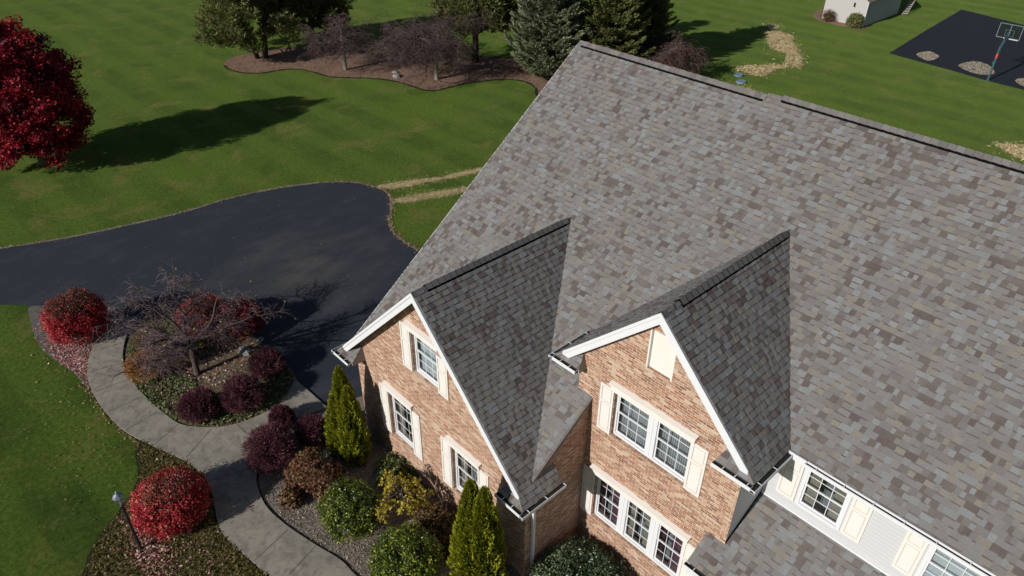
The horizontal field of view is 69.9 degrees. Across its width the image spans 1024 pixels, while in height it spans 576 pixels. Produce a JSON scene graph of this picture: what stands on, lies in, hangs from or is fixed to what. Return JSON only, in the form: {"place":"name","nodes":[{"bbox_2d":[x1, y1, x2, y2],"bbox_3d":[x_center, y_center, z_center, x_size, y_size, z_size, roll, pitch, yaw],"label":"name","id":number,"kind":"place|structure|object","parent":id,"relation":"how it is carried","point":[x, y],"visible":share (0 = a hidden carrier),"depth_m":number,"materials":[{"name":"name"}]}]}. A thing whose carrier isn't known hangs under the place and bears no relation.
{"place":"outdoors","nodes":[
{"label":"outdoors","id":0,"kind":"place"},
{"bbox_2d":[0,182,418,406],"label":"driveway","id":1,"kind":"structure","parent":0,"point":[289,240],"depth_m":33.67,"materials":[{"name":"black asphalt"}]},
{"bbox_2d":[0,181,418,250],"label":"driveway edge","id":2,"kind":"object","parent":1,"relation":"on","point":[394,232],"visible":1,"depth_m":37.18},
{"bbox_2d":[0,180,418,462],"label":"dry leaves","id":3,"kind":"object","parent":2,"relation":"on","point":[87,386],"visible":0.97,"depth_m":35.30,"materials":[{"name":"brown plant"}]},
{"bbox_2d":[125,312,296,426],"bbox_3d":[-11.952,2.801,27.988,4.825,0.001,8.656,-27,43,-34],"label":"island bed","id":4,"kind":"object","parent":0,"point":[231,358],"visible":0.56,"depth_m":27.51,"materials":[{"name":"soil"}]},
{"bbox_2d":[121,351,162,382],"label":"golden shrub","id":5,"kind":"object","parent":4,"relation":"on","point":[135,371],"visible":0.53,"depth_m":26.77,"materials":[{"name":"brown plant"}]},
{"bbox_2d":[130,321,170,353],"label":"olive shrub","id":6,"kind":"object","parent":4,"relation":"on","point":[138,343],"visible":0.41,"depth_m":27.79,"materials":[{"name":"brown plant"}]},
{"bbox_2d":[153,338,189,368],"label":"olive shrub","id":7,"kind":"object","parent":4,"relation":"on","point":[173,356],"visible":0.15,"depth_m":27.27,"materials":[{"name":"brown plant"}]},
{"bbox_2d":[86,264,295,389],"bbox_3d":[-11.947,1.438,26.602,6.943,3.955,6.391,-27,43,-34],"label":"weeping cherry","id":8,"kind":"object","parent":4,"relation":"on","point":[186,343],"visible":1,"depth_m":26.38,"materials":[{"name":"brown plant"}]},
{"bbox_2d":[123,317,266,426],"bbox_3d":[-12.637,3.316,27.211,8.897,0.001,2.687,23,40,29],"label":"walkway edge","id":9,"kind":"object","parent":4,"relation":"on","point":[139,388],"visible":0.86,"depth_m":27.55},
{"bbox_2d":[173,385,221,423],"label":"barberry bush","id":10,"kind":"object","parent":4,"relation":"on","point":[195,404],"visible":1,"depth_m":25.10,"materials":[{"name":"purple plant"}]},
{"bbox_2d":[172,291,228,345],"bbox_3d":[-12.226,1.154,29.032,2.466,1.589,2.569,-27,43,-34],"label":"burning bush","id":11,"kind":"object","parent":4,"relation":"on","point":[209,304],"visible":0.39,"depth_m":28.66,"materials":[{"name":"red plant"}]},
{"bbox_2d":[125,311,293,426],"bbox_3d":[-11.930,2.753,27.951,4.759,0.212,8.473,-27,43,-34],"label":"ground ivy","id":12,"kind":"object","parent":4,"relation":"on","point":[170,377],"visible":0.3,"depth_m":26.59,"materials":[{"name":"green plant"}]},
{"bbox_2d":[131,312,292,425],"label":"fallen leaves","id":13,"kind":"object","parent":4,"relation":"on","point":[216,370],"visible":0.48,"depth_m":27.40,"materials":[{"name":"brown plant"}]},
{"bbox_2d":[217,370,267,414],"bbox_3d":[-9.430,3.668,25.616,1.660,1.349,1.669,-27,43,-34],"label":"barberry bush","id":14,"kind":"object","parent":4,"relation":"on","point":[242,393],"visible":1,"depth_m":25.40,"materials":[{"name":"purple plant"}]},
{"bbox_2d":[219,297,265,340],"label":"burning bush","id":15,"kind":"object","parent":4,"relation":"on","point":[255,321],"visible":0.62,"depth_m":28.76,"materials":[{"name":"red plant"}]},
{"bbox_2d":[238,345,251,355],"bbox_3d":[-10.355,2.476,28.456,0.499,0.323,0.640,-27,43,-34],"label":"boulder","id":16,"kind":"object","parent":4,"relation":"on","point":[243,350],"visible":0.97,"depth_m":28.34,"materials":[{"name":"grey stone"}]},
{"bbox_2d":[247,345,288,380],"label":"barberry bush","id":17,"kind":"object","parent":4,"relation":"on","point":[269,364],"visible":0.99,"depth_m":26.89,"materials":[{"name":"purple plant"}]},
{"bbox_2d":[0,0,1023,575],"bbox_3d":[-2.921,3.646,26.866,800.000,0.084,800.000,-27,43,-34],"label":"lawn","id":18,"kind":"structure","parent":0,"point":[174,104],"depth_m":47.63,"materials":[{"name":"green plant"}]},
{"bbox_2d":[0,14,95,170],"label":"red maple","id":19,"kind":"object","parent":18,"relation":"on","point":[38,93],"visible":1,"depth_m":38.95,"materials":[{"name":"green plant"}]},
{"bbox_2d":[28,305,116,385],"bbox_3d":[-17.197,1.856,29.279,2.920,0.001,6.940,-27,43,-34],"label":"gravel bed","id":20,"kind":"object","parent":18,"relation":"on","point":[33,313],"visible":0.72,"depth_m":28.94,"materials":[{"name":"gravel"}]},
{"bbox_2d":[30,308,96,403],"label":"fallen leaves","id":21,"kind":"object","parent":20,"relation":"on","point":[77,355],"visible":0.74,"depth_m":28.22,"materials":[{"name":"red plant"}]},
{"bbox_2d":[37,283,113,347],"bbox_3d":[-17.039,1.052,28.575,2.648,2.180,2.662,-27,43,-34],"label":"burning bush","id":22,"kind":"object","parent":20,"relation":"on","point":[67,316],"visible":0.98,"depth_m":28.14,"materials":[{"name":"red plant"}]},
{"bbox_2d":[84,440,267,575],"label":"groundcover","id":23,"kind":"object","parent":18,"relation":"on","point":[147,537],"visible":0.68,"depth_m":21.06,"materials":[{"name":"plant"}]},
{"bbox_2d":[82,441,141,575],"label":"bed edge","id":24,"kind":"object","parent":23,"relation":"on","point":[111,521],"visible":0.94,"depth_m":22.12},
{"bbox_2d":[112,491,143,552],"bbox_3d":[-10.649,6.511,20.370,0.277,2.551,0.277,15,37,20],"label":"lamp post","id":25,"kind":"object","parent":23,"relation":"on","point":[118,498],"visible":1,"depth_m":20.08,"materials":[{"name":"black metal"}]},
{"bbox_2d":[95,455,246,575],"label":"fallen leaves","id":26,"kind":"object","parent":23,"relation":"on","point":[150,550],"visible":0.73,"depth_m":20.92,"materials":[{"name":"brown plant"}]},
{"bbox_2d":[125,459,216,541],"bbox_3d":[-10.070,6.199,21.653,2.657,1.643,2.666,-27,43,-34],"label":"burning bush","id":27,"kind":"object","parent":23,"relation":"on","point":[165,503],"visible":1,"depth_m":21.19,"materials":[{"name":"red plant"}]},
{"bbox_2d":[86,318,267,575],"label":"walkway border","id":28,"kind":"object","parent":18,"relation":"on","point":[219,529],"visible":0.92,"depth_m":23.87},
{"bbox_2d":[87,317,355,575],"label":"concrete walkway","id":29,"kind":"structure","parent":18,"relation":"on","point":[257,531],"depth_m":24.07,"materials":[{"name":"grey concrete"}]},
{"bbox_2d":[224,46,553,93],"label":"mulch bed","id":30,"kind":"object","parent":18,"relation":"on","point":[235,61],"visible":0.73,"depth_m":57.32,"materials":[{"name":"brown wood"}]},
{"bbox_2d":[191,0,303,58],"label":"juniper tree","id":31,"kind":"object","parent":30,"relation":"on","point":[223,17],"visible":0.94,"depth_m":55.50,"materials":[{"name":"green plant"}]},
{"bbox_2d":[269,0,355,46],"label":"juniper tree","id":32,"kind":"object","parent":30,"relation":"on","point":[310,10],"visible":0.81,"depth_m":58.79,"materials":[{"name":"green plant"}]},
{"bbox_2d":[295,10,381,70],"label":"weeping cherry","id":33,"kind":"object","parent":30,"relation":"on","point":[340,37],"visible":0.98,"depth_m":55.11,"materials":[{"name":"brown plant"}]},
{"bbox_2d":[224,56,538,95],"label":"back bed edge","id":34,"kind":"object","parent":30,"relation":"on","point":[536,90],"visible":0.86,"depth_m":55.22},
{"bbox_2d":[392,74,400,77],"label":"boulder","id":35,"kind":"object","parent":30,"relation":"on","point":[396,75],"visible":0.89,"depth_m":55.31,"materials":[{"name":"grey stone"}]},
{"bbox_2d":[374,17,440,64],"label":"weeping cherry","id":36,"kind":"object","parent":30,"relation":"on","point":[388,28],"visible":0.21,"depth_m":57.71,"materials":[{"name":"brown plant"}]},
{"bbox_2d":[354,1,496,92],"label":"weeping cherry","id":37,"kind":"object","parent":30,"relation":"on","point":[437,47],"visible":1,"depth_m":52.54,"materials":[{"name":"brown plant"}]},
{"bbox_2d":[426,0,520,62],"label":"juniper tree","id":38,"kind":"object","parent":30,"relation":"on","point":[500,9],"visible":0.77,"depth_m":54.91,"materials":[{"name":"green plant"}]},
{"bbox_2d":[502,0,598,79],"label":"blue spruce","id":39,"kind":"object","parent":30,"relation":"on","point":[550,34],"visible":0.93,"depth_m":52.25,"materials":[{"name":"green plant"}]},
{"bbox_2d":[581,0,655,58],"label":"spruce tree","id":40,"kind":"object","parent":30,"relation":"on","point":[605,21],"visible":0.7,"depth_m":52.50,"materials":[{"name":"green plant"}]},
{"bbox_2d":[374,166,481,205],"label":"straw strips","id":41,"kind":"object","parent":18,"relation":"on","point":[417,181],"visible":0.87,"depth_m":40.29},
{"bbox_2d":[253,396,676,575],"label":"front bed","id":42,"kind":"object","parent":18,"relation":"on","point":[333,545],"visible":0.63,"depth_m":22.25,"materials":[{"name":"brown soil"}]},
{"bbox_2d":[241,419,301,477],"bbox_3d":[-7.737,4.962,23.349,2.029,1.806,2.054,-27,43,-34],"label":"barberry bush","id":43,"kind":"object","parent":42,"relation":"on","point":[269,449],"visible":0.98,"depth_m":23.11,"materials":[{"name":"purple plant"}]},
{"bbox_2d":[267,403,296,428],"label":"barberry bush","id":44,"kind":"object","parent":42,"relation":"on","point":[282,413],"visible":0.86,"depth_m":24.89,"materials":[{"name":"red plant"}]},
{"bbox_2d":[277,486,303,510],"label":"perennial","id":45,"kind":"object","parent":42,"relation":"on","point":[290,496],"visible":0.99,"depth_m":22.20,"materials":[{"name":"brown plant"}]},
{"bbox_2d":[283,446,322,491],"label":"hydrangea","id":46,"kind":"object","parent":42,"relation":"on","point":[293,470],"visible":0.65,"depth_m":22.55,"materials":[{"name":"brown plant"}]},
{"bbox_2d":[251,418,357,575],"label":"walkway verge","id":47,"kind":"structure","parent":42,"relation":"on","point":[289,525],"depth_m":21.92,"materials":[{"name":"black plastic"}]},
{"bbox_2d":[292,412,325,449],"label":"barberry bush","id":48,"kind":"object","parent":42,"relation":"on","point":[310,427],"visible":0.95,"depth_m":23.93,"materials":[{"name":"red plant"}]},
{"bbox_2d":[300,458,347,503],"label":"hydrangea","id":49,"kind":"object","parent":42,"relation":"on","point":[328,472],"visible":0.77,"depth_m":22.05,"materials":[{"name":"brown plant"}]},
{"bbox_2d":[323,366,372,466],"bbox_3d":[-5.265,4.040,23.070,1.406,3.797,1.612,-27,43,-34],"label":"arborvitae","id":50,"kind":"object","parent":42,"relation":"on","point":[347,434],"visible":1,"depth_m":22.92,"materials":[{"name":"green plant"}]},
{"bbox_2d":[314,475,387,543],"bbox_3d":[-4.728,6.415,21.351,2.088,1.724,2.163,-27,43,-34],"label":"holly bush","id":51,"kind":"object","parent":42,"relation":"on","point":[350,509],"visible":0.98,"depth_m":20.95,"materials":[{"name":"green plant"}]},
{"bbox_2d":[372,451,415,486],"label":"shrub","id":52,"kind":"object","parent":42,"relation":"on","point":[397,465],"visible":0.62,"depth_m":23.27,"materials":[{"name":"green plant"}]},
{"bbox_2d":[369,469,433,523],"bbox_3d":[-3.297,6.283,21.443,1.816,1.955,1.854,16,37,22],"label":"shrub","id":53,"kind":"object","parent":42,"relation":"on","point":[384,506],"visible":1,"depth_m":21.24,"materials":[{"name":"yellow plant"}]},
{"bbox_2d":[363,520,446,575],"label":"holly bush","id":54,"kind":"object","parent":42,"relation":"on","point":[407,555],"visible":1,"depth_m":19.70,"materials":[{"name":"green plant"}]},
{"bbox_2d":[392,481,420,501],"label":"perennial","id":55,"kind":"object","parent":42,"relation":"on","point":[414,487],"visible":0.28,"depth_m":22.59,"materials":[{"name":"yellow plant"}]},
{"bbox_2d":[407,499,455,540],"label":"perennial","id":56,"kind":"object","parent":42,"relation":"on","point":[434,516],"visible":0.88,"depth_m":21.42,"materials":[{"name":"brown plant"}]},
{"bbox_2d":[435,526,452,557],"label":"perennial","id":57,"kind":"object","parent":42,"relation":"on","point":[446,542],"visible":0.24,"depth_m":21.07,"materials":[{"name":"green plant"}]},
{"bbox_2d":[446,478,508,575],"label":"arborvitae","id":58,"kind":"object","parent":42,"relation":"on","point":[477,538],"visible":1,"depth_m":18.49,"materials":[{"name":"green plant"}]},
{"bbox_2d":[522,533,630,575],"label":"evergreen shrub","id":59,"kind":"object","parent":42,"relation":"on","point":[576,560],"visible":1,"depth_m":20.03,"materials":[{"name":"green plant"}]},
{"bbox_2d":[621,0,681,54],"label":"spruce tree","id":60,"kind":"object","parent":18,"relation":"on","point":[659,14],"visible":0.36,"depth_m":55.93,"materials":[{"name":"green plant"}]},
{"bbox_2d":[627,30,712,73],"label":"weeping cherry","id":61,"kind":"object","parent":18,"relation":"on","point":[668,55],"visible":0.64,"depth_m":53.94,"materials":[{"name":"brown plant"}]},
{"bbox_2d":[331,40,1023,575],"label":"brick house","id":62,"kind":"structure","parent":18,"relation":"on","point":[763,316],"depth_m":17.92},
{"bbox_2d":[392,396,412,446],"bbox_3d":[-3.221,4.005,22.731,0.350,2.100,1.140,-27,43,-34],"label":"window","id":63,"kind":"structure","parent":62,"relation":"in","point":[404,414],"depth_m":23.10,"materials":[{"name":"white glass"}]},
{"bbox_2d":[414,336,437,386],"bbox_3d":[-2.247,1.887,19.892,0.170,1.520,1.120,-27,43,-34],"label":"window","id":64,"kind":"structure","parent":62,"relation":"in","point":[428,355],"depth_m":20.14,"materials":[{"name":"white glass"}]},
{"bbox_2d":[455,451,477,490],"bbox_3d":[-1.134,5.281,20.884,0.350,2.080,1.130,-27,43,-34],"label":"window","id":65,"kind":"structure","parent":62,"relation":"in","point":[467,470],"depth_m":21.17,"materials":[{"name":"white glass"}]},
{"bbox_2d":[594,477,683,575],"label":"window","id":66,"kind":"structure","parent":62,"relation":"in","point":[656,539],"depth_m":19.62,"materials":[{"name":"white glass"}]},
{"bbox_2d":[613,395,691,481],"bbox_3d":[3.465,3.462,17.653,0.352,1.720,2.250,-27,43,-34],"label":"window","id":67,"kind":"structure","parent":62,"relation":"in","point":[656,438],"depth_m":17.75,"materials":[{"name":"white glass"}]},
{"bbox_2d":[795,469,851,530],"bbox_3d":[6.905,4.423,15.971,0.480,1.560,1.040,-27,43,-34],"label":"window","id":68,"kind":"structure","parent":62,"relation":"in","point":[813,488],"depth_m":16.09,"materials":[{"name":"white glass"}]},
{"bbox_2d":[915,545,979,575],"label":"window","id":69,"kind":"structure","parent":62,"relation":"in","point":[935,563],"depth_m":14.41,"materials":[{"name":"white glass"}]},
{"bbox_2d":[733,73,742,76],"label":"ground lid","id":70,"kind":"object","parent":18,"relation":"on","point":[738,74],"visible":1,"depth_m":56.44,"materials":[{"name":"plastic"}]},
{"bbox_2d":[736,80,745,83],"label":"ground lid","id":71,"kind":"object","parent":18,"relation":"on","point":[741,81],"visible":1,"depth_m":55.09,"materials":[{"name":"plastic"}]},
{"bbox_2d":[813,9,872,29],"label":"garden bed","id":72,"kind":"object","parent":18,"relation":"on","point":[816,14],"visible":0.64,"depth_m":69.71,"materials":[{"name":"brown soil"}]},
{"bbox_2d":[818,9,835,22],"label":"bare shrub","id":73,"kind":"object","parent":72,"relation":"on","point":[827,16],"visible":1,"depth_m":69.43,"materials":[{"name":"brown plant"}]},
{"bbox_2d":[845,12,864,27],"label":"evergreen shrub","id":74,"kind":"object","parent":72,"relation":"on","point":[855,19],"visible":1,"depth_m":67.68,"materials":[{"name":"green plant"}]},
{"bbox_2d":[822,0,900,26],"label":"garden shed","id":75,"kind":"structure","parent":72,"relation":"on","point":[872,11],"depth_m":69.29,"materials":[{"name":"white wood"}]},
{"bbox_2d":[729,23,1023,160],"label":"straw","id":76,"kind":"object","parent":18,"relation":"on","point":[772,33],"visible":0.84,"depth_m":59.04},
{"bbox_2d":[890,10,1023,89],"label":"sports court","id":77,"kind":"object","parent":18,"relation":"on","point":[954,41],"visible":1,"depth_m":63.65,"materials":[{"name":"asphalt"}]},
{"bbox_2d":[916,51,938,60],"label":"stone heap","id":78,"kind":"object","parent":77,"relation":"on","point":[927,57],"visible":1,"depth_m":60.94,"materials":[{"name":"beige gravel"}]},
{"bbox_2d":[959,62,994,74],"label":"stone bed","id":79,"kind":"object","parent":77,"relation":"on","point":[974,68],"visible":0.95,"depth_m":58.51,"materials":[{"name":"beige gravel"}]},
{"bbox_2d":[985,22,1023,80],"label":"basketball hoop","id":80,"kind":"object","parent":77,"relation":"on","point":[998,52],"visible":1,"depth_m":54.89,"materials":[{"name":"grey paint"}]},
{"bbox_2d":[1015,78,1023,85],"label":"stone heap","id":81,"kind":"object","parent":77,"relation":"on","point":[1020,81],"visible":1,"depth_m":55.81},
{"bbox_2d":[902,0,915,13],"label":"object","id":82,"kind":"object","parent":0,"point":[909,3],"visible":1,"depth_m":72.89,"materials":[{"name":"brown wood"}]}
]}

